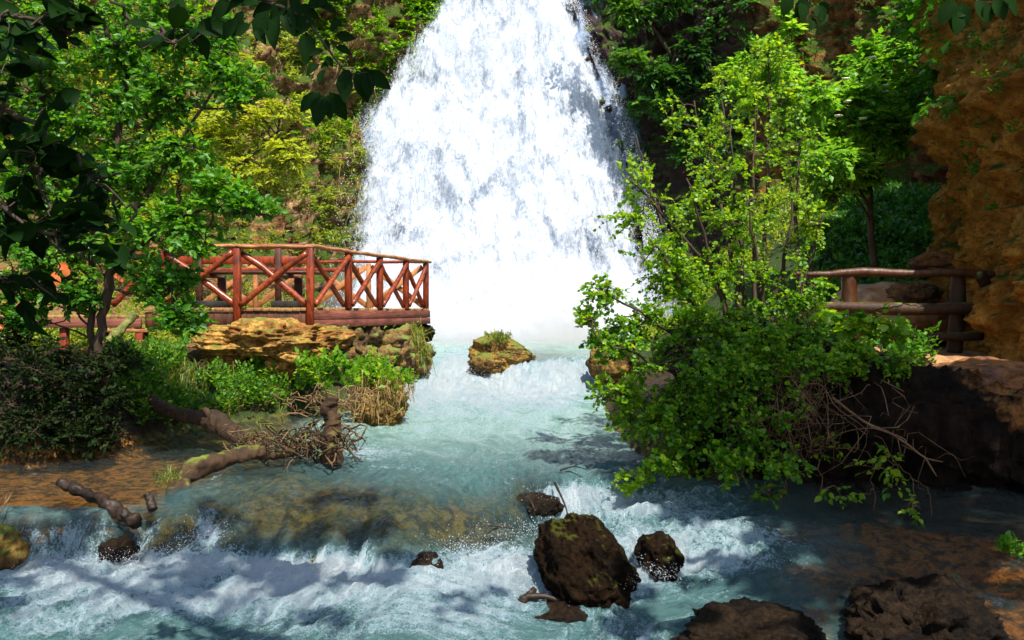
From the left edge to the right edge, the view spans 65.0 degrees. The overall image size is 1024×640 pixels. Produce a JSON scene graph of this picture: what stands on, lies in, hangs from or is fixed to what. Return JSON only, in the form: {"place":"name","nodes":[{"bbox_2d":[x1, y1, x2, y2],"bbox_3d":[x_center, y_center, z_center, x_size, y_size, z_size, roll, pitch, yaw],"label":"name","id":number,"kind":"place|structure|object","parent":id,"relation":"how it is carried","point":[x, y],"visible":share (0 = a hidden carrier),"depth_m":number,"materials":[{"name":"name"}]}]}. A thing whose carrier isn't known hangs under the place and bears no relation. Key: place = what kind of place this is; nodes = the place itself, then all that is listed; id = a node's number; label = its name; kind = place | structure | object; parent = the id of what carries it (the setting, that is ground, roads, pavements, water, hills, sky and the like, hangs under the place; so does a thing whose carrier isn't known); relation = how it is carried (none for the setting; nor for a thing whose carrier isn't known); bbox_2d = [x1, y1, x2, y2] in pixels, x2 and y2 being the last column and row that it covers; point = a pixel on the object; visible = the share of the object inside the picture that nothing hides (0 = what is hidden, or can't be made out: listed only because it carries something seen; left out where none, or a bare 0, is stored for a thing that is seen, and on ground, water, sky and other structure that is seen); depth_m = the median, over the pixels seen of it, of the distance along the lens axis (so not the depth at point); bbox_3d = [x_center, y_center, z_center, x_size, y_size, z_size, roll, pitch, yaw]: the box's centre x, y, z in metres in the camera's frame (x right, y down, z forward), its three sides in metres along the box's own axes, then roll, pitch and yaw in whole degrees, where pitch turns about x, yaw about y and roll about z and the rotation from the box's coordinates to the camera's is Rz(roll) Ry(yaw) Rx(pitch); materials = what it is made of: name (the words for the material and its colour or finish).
{"place":"outdoors","nodes":[
{"label":"outdoors","id":0,"kind":"place"},
{"bbox_2d":[0,336,1023,639],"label":"river water","id":1,"kind":"structure","parent":0,"point":[470,434],"depth_m":5.87,"materials":[{"name":"blue liquid"}]},
{"bbox_2d":[0,477,21,512],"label":"twig","id":2,"kind":"object","parent":1,"relation":"in","point":[5,503],"visible":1,"depth_m":5.80,"materials":[{"name":"brown wood"}]},
{"bbox_2d":[55,477,141,528],"bbox_3d":[-3.128,1.378,6.078,0.901,0.307,0.131,0,1,29],"label":"dark log","id":3,"kind":"object","parent":1,"relation":"on","point":[116,509],"visible":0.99,"depth_m":5.99,"materials":[{"name":"brown wood"}]},
{"bbox_2d":[98,535,139,561],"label":"rock","id":4,"kind":"object","parent":1,"relation":"on","point":[118,546],"visible":0.97,"depth_m":5.73,"materials":[{"name":"brown stone"}]},
{"bbox_2d":[143,491,157,512],"bbox_3d":[-2.697,1.359,5.997,0.133,0.151,0.077,1,1,40],"label":"dark snag","id":5,"kind":"object","parent":1,"relation":"in","point":[151,503],"visible":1,"depth_m":5.98,"materials":[{"name":"brown plant"}]},
{"bbox_2d":[266,382,382,424],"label":"dry sticks","id":6,"kind":"object","parent":1,"relation":"in","point":[313,397],"visible":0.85,"depth_m":9.74,"materials":[{"name":"brown wood"}]},
{"bbox_2d":[318,395,344,463],"bbox_3d":[-1.708,1.036,7.592,0.243,0.639,0.256,0,1,0],"label":"tree stump","id":7,"kind":"object","parent":1,"relation":"in","point":[328,410],"visible":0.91,"depth_m":7.56,"materials":[{"name":"brown wood"}]},
{"bbox_2d":[291,344,399,397],"bbox_3d":[-2.336,0.703,11.193,1.616,0.726,0.955,0,1,0],"label":"leafy plant","id":8,"kind":"object","parent":1,"relation":"on","point":[325,357],"visible":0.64,"depth_m":11.07,"materials":[{"name":"green plant"}]},
{"bbox_2d":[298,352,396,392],"bbox_3d":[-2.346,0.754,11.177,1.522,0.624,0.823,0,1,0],"label":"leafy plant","id":9,"kind":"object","parent":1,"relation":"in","point":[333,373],"visible":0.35,"depth_m":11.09,"materials":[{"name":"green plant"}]},
{"bbox_2d":[349,381,409,426],"bbox_3d":[-1.759,1.183,10.688,0.731,0.750,0.744,0,1,18],"label":"mossy rock","id":10,"kind":"object","parent":1,"relation":"in","point":[374,422],"visible":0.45,"depth_m":10.43,"materials":[{"name":"stone"}]},
{"bbox_2d":[340,372,414,427],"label":"grass","id":11,"kind":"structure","parent":10,"relation":"on","point":[388,390],"depth_m":10.39,"materials":[{"name":"plant"}]},
{"bbox_2d":[346,357,419,393],"bbox_3d":[-1.701,0.717,10.563,0.951,0.489,0.736,0,1,0],"label":"leafy plant","id":12,"kind":"object","parent":10,"relation":"on","point":[378,369],"visible":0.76,"depth_m":10.47,"materials":[{"name":"green plant"}]},
{"bbox_2d":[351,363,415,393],"bbox_3d":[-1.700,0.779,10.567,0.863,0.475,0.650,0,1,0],"label":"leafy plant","id":13,"kind":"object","parent":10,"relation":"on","point":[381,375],"visible":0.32,"depth_m":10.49,"materials":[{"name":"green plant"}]},
{"bbox_2d":[14,356,861,601],"bbox_3d":[0.115,1.228,11.229,8.525,1.148,12.334,0,1,0],"label":"spray","id":14,"kind":"object","parent":1,"relation":"on","point":[354,549],"visible":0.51,"depth_m":5.89,"materials":[{"name":"white liquid"}]},
{"bbox_2d":[471,353,494,371],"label":"river rock","id":15,"kind":"object","parent":1,"relation":"in","point":[482,362],"visible":1,"depth_m":15.87,"materials":[{"name":"stone"}]},
{"bbox_2d":[467,332,535,374],"bbox_3d":[-0.209,0.733,16.629,1.419,0.959,1.133,0,1,0],"label":"river rock","id":16,"kind":"object","parent":1,"relation":"in","point":[507,354],"visible":0.75,"depth_m":16.22,"materials":[{"name":"stone"}]},
{"bbox_2d":[483,328,512,342],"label":"grass","id":17,"kind":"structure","parent":16,"relation":"on","point":[502,336],"depth_m":16.12,"materials":[{"name":"green plant"}]},
{"bbox_2d":[480,466,586,546],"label":"twigs","id":18,"kind":"object","parent":1,"relation":"on","point":[532,504],"visible":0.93,"depth_m":6.62,"materials":[{"name":"brown wood"}]},
{"bbox_2d":[534,600,587,622],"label":"rock","id":19,"kind":"object","parent":1,"relation":"in","point":[564,611],"visible":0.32,"depth_m":5.16,"materials":[{"name":"brown stone"}]},
{"bbox_2d":[518,587,560,611],"bbox_3d":[0.172,1.885,5.290,0.650,0.208,0.183,0,1,12],"label":"driftwood","id":20,"kind":"object","parent":19,"relation":"on","point":[531,594],"visible":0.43,"depth_m":5.30,"materials":[{"name":"grey wood"}]},
{"bbox_2d":[585,337,639,384],"bbox_3d":[1.943,0.817,15.225,0.926,1.040,0.948,-1,1,-44],"label":"rock","id":21,"kind":"object","parent":1,"relation":"on","point":[614,373],"visible":0.35,"depth_m":14.88,"materials":[{"name":"stone"}]},
{"bbox_2d":[633,531,684,581],"bbox_3d":[1.079,1.749,5.918,0.358,0.362,0.523,0,1,0],"label":"rock","id":22,"kind":"object","parent":1,"relation":"in","point":[660,549],"visible":0.93,"depth_m":5.79,"materials":[{"name":"brown stone"}]},
{"bbox_2d":[997,546,1018,559],"bbox_3d":[3.417,1.572,5.515,0.177,0.160,0.088,0,1,0],"label":"leafy plant","id":23,"kind":"object","parent":1,"relation":"on","point":[1008,554],"visible":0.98,"depth_m":5.52,"materials":[{"name":"green plant"}]},
{"bbox_2d":[0,0,1023,361],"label":"cliff","id":24,"kind":"structure","parent":0,"point":[978,236],"depth_m":28.28,"materials":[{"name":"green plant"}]},
{"bbox_2d":[0,0,218,279],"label":"cliff greenery","id":25,"kind":"object","parent":24,"relation":"attached to","point":[199,9],"visible":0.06,"depth_m":29.15,"materials":[{"name":"green plant"}]},
{"bbox_2d":[201,10,382,257],"bbox_3d":[-8.555,-7.471,31.771,8.080,10.248,3.458,-1,1,-42],"label":"cliff greenery","id":26,"kind":"object","parent":24,"relation":"attached to","point":[358,148],"visible":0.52,"depth_m":31.95,"materials":[{"name":"green plant"}]},
{"bbox_2d":[284,0,443,148],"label":"cliff greenery","id":27,"kind":"object","parent":24,"relation":"attached to","point":[380,19],"visible":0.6,"depth_m":33.48,"materials":[{"name":"green plant"}]},
{"bbox_2d":[323,22,425,224],"bbox_3d":[-5.312,-7.800,34.154,6.652,9.409,3.739,0,1,-28],"label":"bush","id":28,"kind":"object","parent":24,"relation":"on","point":[357,186],"depth_m":33.08,"materials":[{"name":"green plant"}]},
{"bbox_2d":[360,0,673,321],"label":"rock face","id":29,"kind":"object","parent":24,"relation":"attached to","point":[613,131],"visible":0.07,"depth_m":34.14},
{"bbox_2d":[328,0,676,340],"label":"waterfall","id":30,"kind":"structure","parent":29,"relation":"attached to","point":[488,133],"depth_m":32.19,"materials":[{"name":"liquid"}]},
{"bbox_2d":[584,0,699,59],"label":"cliff tree","id":31,"kind":"object","parent":24,"relation":"on","point":[630,16],"visible":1,"depth_m":31.23,"materials":[{"name":"green plant"}]},
{"bbox_2d":[603,27,723,120],"bbox_3d":[5.954,-9.608,31.383,4.887,3.593,2.444,0,1,0],"label":"cliff tree","id":32,"kind":"object","parent":24,"relation":"on","point":[676,77],"visible":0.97,"depth_m":31.15,"materials":[{"name":"green plant"}]},
{"bbox_2d":[607,0,764,174],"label":"cliff greenery","id":33,"kind":"object","parent":24,"relation":"attached to","point":[684,146],"visible":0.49,"depth_m":31.80,"materials":[{"name":"green plant"}]},
{"bbox_2d":[784,0,966,130],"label":"cliff greenery","id":34,"kind":"object","parent":24,"relation":"attached to","point":[913,6],"visible":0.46,"depth_m":11.69,"materials":[{"name":"green plant"}]},
{"bbox_2d":[908,251,953,269],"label":"rock","id":35,"kind":"object","parent":24,"relation":"on","point":[927,259],"visible":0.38,"depth_m":12.94,"materials":[{"name":"brown stone"}]},
{"bbox_2d":[928,21,1023,215],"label":"cliff greenery","id":36,"kind":"object","parent":24,"relation":"attached to","point":[974,169],"visible":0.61,"depth_m":9.93,"materials":[{"name":"green plant"}]},
{"bbox_2d":[0,199,1023,639],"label":"ground","id":37,"kind":"structure","parent":0,"point":[346,491],"depth_m":6.61,"materials":[{"name":"brown soil"}]},
{"bbox_2d":[0,523,29,570],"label":"rock","id":38,"kind":"object","parent":37,"relation":"on","point":[14,548],"visible":0.91,"depth_m":5.54,"materials":[{"name":"stone"}]},
{"bbox_2d":[0,315,151,461],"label":"dark bush","id":39,"kind":"object","parent":37,"relation":"on","point":[83,431],"visible":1,"depth_m":8.20,"materials":[{"name":"green plant"}]},
{"bbox_2d":[0,315,155,357],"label":"wooden walkway","id":40,"kind":"structure","parent":37,"relation":"on","point":[140,331],"depth_m":12.55,"materials":[{"name":"brown wood"}]},
{"bbox_2d":[0,0,224,336],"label":"overhanging tree","id":41,"kind":"object","parent":37,"relation":"on","point":[56,156],"visible":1,"depth_m":2.70,"materials":[{"name":"green plant"}]},
{"bbox_2d":[211,0,390,126],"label":"leafy branch","id":42,"kind":"object","parent":41,"relation":"hanging from","point":[295,22],"visible":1,"depth_m":2.98,"materials":[{"name":"green plant"}]},
{"bbox_2d":[106,310,138,341],"bbox_3d":[-5.673,0.117,11.702,0.458,0.516,0.175,-1,1,-38],"label":"mossy prop","id":43,"kind":"object","parent":37,"relation":"on","point":[125,324],"visible":0.82,"depth_m":11.68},
{"bbox_2d":[0,0,287,410],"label":"riverside tree","id":44,"kind":"object","parent":37,"relation":"on","point":[238,197],"visible":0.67,"depth_m":8.15,"materials":[{"name":"green plant"}]},
{"bbox_2d":[0,262,124,329],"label":"orange leaves","id":45,"kind":"object","parent":44,"relation":"attached to","point":[65,269],"visible":0.55,"depth_m":7.99,"materials":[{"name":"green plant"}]},
{"bbox_2d":[1,0,316,297],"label":"pale tree","id":46,"kind":"object","parent":37,"relation":"on","point":[291,160],"visible":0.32,"depth_m":20.10,"materials":[{"name":"green plant"}]},
{"bbox_2d":[146,460,193,489],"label":"grass","id":47,"kind":"structure","parent":37,"relation":"on","point":[171,475],"depth_m":6.77,"materials":[{"name":"green plant"}]},
{"bbox_2d":[128,380,251,446],"bbox_3d":[-3.634,0.953,8.922,3.096,0.770,0.316,1,1,38],"label":"fallen log","id":48,"kind":"object","parent":37,"relation":"on","point":[213,421],"visible":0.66,"depth_m":8.64,"materials":[{"name":"brown wood"}]},
{"bbox_2d":[104,340,298,431],"bbox_3d":[-4.446,0.772,10.537,2.840,1.082,3.123,0,1,0],"label":"greenery","id":49,"kind":"object","parent":37,"relation":"on","point":[173,421],"visible":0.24,"depth_m":10.81,"materials":[{"name":"green plant"}]},
{"bbox_2d":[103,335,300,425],"bbox_3d":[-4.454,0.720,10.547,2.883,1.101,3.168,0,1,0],"label":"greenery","id":50,"kind":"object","parent":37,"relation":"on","point":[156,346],"visible":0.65,"depth_m":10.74,"materials":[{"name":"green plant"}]},
{"bbox_2d":[203,356,247,369],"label":"rock","id":51,"kind":"object","parent":37,"relation":"on","point":[224,358],"visible":0.28,"depth_m":11.69,"materials":[{"name":"orange stone"}]},
{"bbox_2d":[145,354,317,417],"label":"grass","id":52,"kind":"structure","parent":37,"relation":"on","point":[180,368],"depth_m":11.12,"materials":[{"name":"green plant"}]},
{"bbox_2d":[164,444,299,503],"bbox_3d":[-2.513,1.347,7.183,0.383,0.406,1.290,0,1,34],"label":"mossy log","id":53,"kind":"object","parent":37,"relation":"on","point":[203,466],"visible":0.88,"depth_m":7.05,"materials":[{"name":"brown wood"}]},
{"bbox_2d":[189,317,357,363],"bbox_3d":[-3.574,0.313,12.149,2.510,0.724,1.571,0,1,0],"label":"ledge rock","id":54,"kind":"object","parent":37,"relation":"on","point":[265,337],"visible":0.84,"depth_m":11.57,"materials":[{"name":"stone"}]},
{"bbox_2d":[264,358,308,379],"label":"rock","id":55,"kind":"object","parent":37,"relation":"on","point":[287,367],"visible":0.34,"depth_m":11.65,"materials":[{"name":"orange stone"}]},
{"bbox_2d":[311,333,334,354],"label":"rock","id":56,"kind":"object","parent":55,"relation":"on","point":[331,348],"visible":0.15,"depth_m":11.74,"materials":[{"name":"orange stone"}]},
{"bbox_2d":[216,419,367,472],"bbox_3d":[-2.172,1.209,7.721,1.566,0.551,1.163,0,1,0],"label":"brushwood","id":57,"kind":"object","parent":37,"relation":"on","point":[302,444],"visible":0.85,"depth_m":7.55,"materials":[{"name":"brown plant"}]},
{"bbox_2d":[246,323,435,382],"bbox_3d":[-2.672,0.663,14.632,1.695,1.295,4.920,0,1,28],"label":"rock","id":58,"kind":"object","parent":37,"relation":"on","point":[390,340],"depth_m":14.94,"materials":[{"name":"brown stone"}]},
{"bbox_2d":[111,244,431,327],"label":"viewing deck","id":59,"kind":"structure","parent":58,"relation":"on","point":[310,313],"depth_m":13.48,"materials":[{"name":"red wood"}]},
{"bbox_2d":[178,244,327,307],"bbox_3d":[-4.400,-0.746,13.652,2.400,1.065,0.660,0,1,0],"label":"bench","id":60,"kind":"object","parent":59,"relation":"on","point":[278,259],"visible":0.55,"depth_m":13.45,"materials":[{"name":"red wood"}]},
{"bbox_2d":[0,178,839,352],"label":"scrub","id":61,"kind":"object","parent":37,"relation":"on","point":[164,334],"visible":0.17,"depth_m":17.93,"materials":[{"name":"green plant"}]},
{"bbox_2d":[410,330,432,379],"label":"mossy rock","id":62,"kind":"object","parent":37,"relation":"on","point":[428,361],"visible":0.22,"depth_m":16.01,"materials":[{"name":"stone"}]},
{"bbox_2d":[410,317,437,376],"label":"grass","id":63,"kind":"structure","parent":62,"relation":"on","point":[417,332],"depth_m":15.87,"materials":[{"name":"green plant"}]},
{"bbox_2d":[418,324,434,341],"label":"rock","id":64,"kind":"object","parent":62,"relation":"on","point":[430,336],"visible":0.21,"depth_m":16.75,"materials":[{"name":"black stone"}]},
{"bbox_2d":[409,551,444,568],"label":"rock","id":65,"kind":"object","parent":37,"relation":"on","point":[422,557],"visible":0.23,"depth_m":5.77,"materials":[{"name":"brown stone"}]},
{"bbox_2d":[516,492,563,521],"bbox_3d":[0.212,1.592,6.864,0.501,0.232,0.360,0,1,0],"label":"rock","id":66,"kind":"object","parent":37,"relation":"on","point":[545,505],"visible":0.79,"depth_m":6.75,"materials":[{"name":"brown stone"}]},
{"bbox_2d":[533,512,641,608],"bbox_3d":[0.536,1.764,5.584,0.756,0.843,0.822,0,1,31],"label":"boulder","id":67,"kind":"object","parent":37,"relation":"on","point":[581,559],"visible":0.74,"depth_m":5.35,"materials":[{"name":"brown stone"}]},
{"bbox_2d":[670,596,826,639],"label":"rock","id":68,"kind":"object","parent":37,"relation":"on","point":[744,618],"visible":0.94,"depth_m":4.89,"materials":[{"name":"brown stone"}]},
{"bbox_2d":[715,1,859,318],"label":"sapling","id":69,"kind":"object","parent":37,"relation":"on","point":[821,104],"visible":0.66,"depth_m":11.98,"materials":[{"name":"green plant"}]},
{"bbox_2d":[794,27,935,266],"bbox_3d":[5.786,-2.853,13.018,2.012,3.973,3.189,1,1,44],"label":"elder tree","id":70,"kind":"object","parent":37,"relation":"on","point":[882,121],"visible":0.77,"depth_m":12.79,"materials":[{"name":"green plant"}]},
{"bbox_2d":[806,179,946,301],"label":"hedge","id":71,"kind":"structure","parent":37,"relation":"on","point":[896,195],"depth_m":16.80,"materials":[{"name":"green plant"}]},
{"bbox_2d":[830,281,949,348],"bbox_3d":[6.050,-0.059,12.752,2.014,1.104,1.645,0,1,0],"label":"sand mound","id":72,"kind":"object","parent":37,"relation":"on","point":[875,292],"visible":0.22,"depth_m":12.20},
{"bbox_2d":[885,280,943,302],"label":"rock","id":73,"kind":"object","parent":72,"relation":"on","point":[920,291],"visible":0.77,"depth_m":11.90,"materials":[{"name":"brown stone"}]},
{"bbox_2d":[795,267,995,353],"bbox_3d":[4.797,-0.119,10.120,2.392,1.086,0.394,0,1,5],"label":"log fence","id":74,"kind":"object","parent":37,"relation":"on","point":[957,309],"visible":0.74,"depth_m":10.00,"materials":[{"name":"brown wood"}]},
{"bbox_2d":[838,573,1014,639],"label":"rock","id":75,"kind":"object","parent":37,"relation":"on","point":[933,606],"visible":0.98,"depth_m":4.80,"materials":[{"name":"brown stone"}]},
{"bbox_2d":[991,530,1023,558],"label":"leafy plant","id":76,"kind":"object","parent":37,"relation":"on","point":[1006,540],"visible":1,"depth_m":5.50,"materials":[{"name":"green plant"}]},
{"bbox_2d":[654,312,1023,497],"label":"earth bank","id":77,"kind":"structure","parent":0,"point":[964,415],"depth_m":6.87,"materials":[{"name":"brown soil"}]},
{"bbox_2d":[572,32,920,498],"bbox_3d":[2.044,-0.835,7.708,2.995,4.672,3.068,0,1,0],"label":"leafy bush","id":78,"kind":"object","parent":77,"relation":"on","point":[786,348],"visible":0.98,"depth_m":7.46,"materials":[{"name":"green plant"}]},
{"bbox_2d":[744,431,931,527],"bbox_3d":[2.710,1.229,6.788,1.471,0.823,0.915,0,1,14],"label":"trailing plant","id":79,"kind":"object","parent":77,"relation":"on","point":[882,459],"visible":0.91,"depth_m":6.54,"materials":[{"name":"green plant"}]},
{"bbox_2d":[722,354,973,517],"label":"hanging roots","id":80,"kind":"object","parent":77,"relation":"hanging from","point":[805,397],"visible":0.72,"depth_m":6.65,"materials":[{"name":"brown wood"}]},
{"bbox_2d":[831,397,942,475],"bbox_3d":[3.039,0.951,6.536,0.834,0.615,0.166,0,1,23],"label":"bare branch","id":81,"kind":"object","parent":80,"relation":"attached to","point":[873,426],"visible":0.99,"depth_m":6.53,"materials":[{"name":"brown wood"}]},
{"bbox_2d":[810,302,922,351],"bbox_3d":[3.324,0.068,7.616,1.040,0.467,0.567,1,1,40],"label":"leafy shoot","id":82,"kind":"object","parent":77,"relation":"on","point":[856,322],"visible":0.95,"depth_m":7.57,"materials":[{"name":"green plant"}]},
{"bbox_2d":[792,313,942,365],"bbox_3d":[3.601,0.292,8.450,2.050,0.742,1.322,0,1,0],"label":"bank greenery","id":83,"kind":"object","parent":77,"relation":"on","point":[920,347],"visible":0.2,"depth_m":8.47,"materials":[{"name":"green plant"}]},
{"bbox_2d":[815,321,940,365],"bbox_3d":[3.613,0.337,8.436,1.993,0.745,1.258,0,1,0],"label":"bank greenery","id":84,"kind":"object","parent":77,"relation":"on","point":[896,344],"visible":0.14,"depth_m":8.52,"materials":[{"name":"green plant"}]},
{"bbox_2d":[924,356,1023,388],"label":"rock slab","id":85,"kind":"object","parent":77,"relation":"on","point":[1007,373],"visible":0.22,"depth_m":7.66,"materials":[{"name":"brown stone"}]},
{"bbox_3d":[2.596,-2.467,0.791,13.592,8.549,7.248,0,1,0],"label":"shade tree","id":86,"kind":"object","parent":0,"visible":0},
{"bbox_2d":[780,0,829,30],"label":"leaf sprig","id":87,"kind":"object","parent":86,"relation":"hanging from","point":[820,12],"visible":1,"depth_m":3.98,"materials":[{"name":"green plant"}]},
{"bbox_2d":[938,0,1016,35],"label":"leaf sprig","id":88,"kind":"object","parent":86,"relation":"hanging from","point":[958,17],"visible":1,"depth_m":3.98,"materials":[{"name":"green plant"}]}
]}

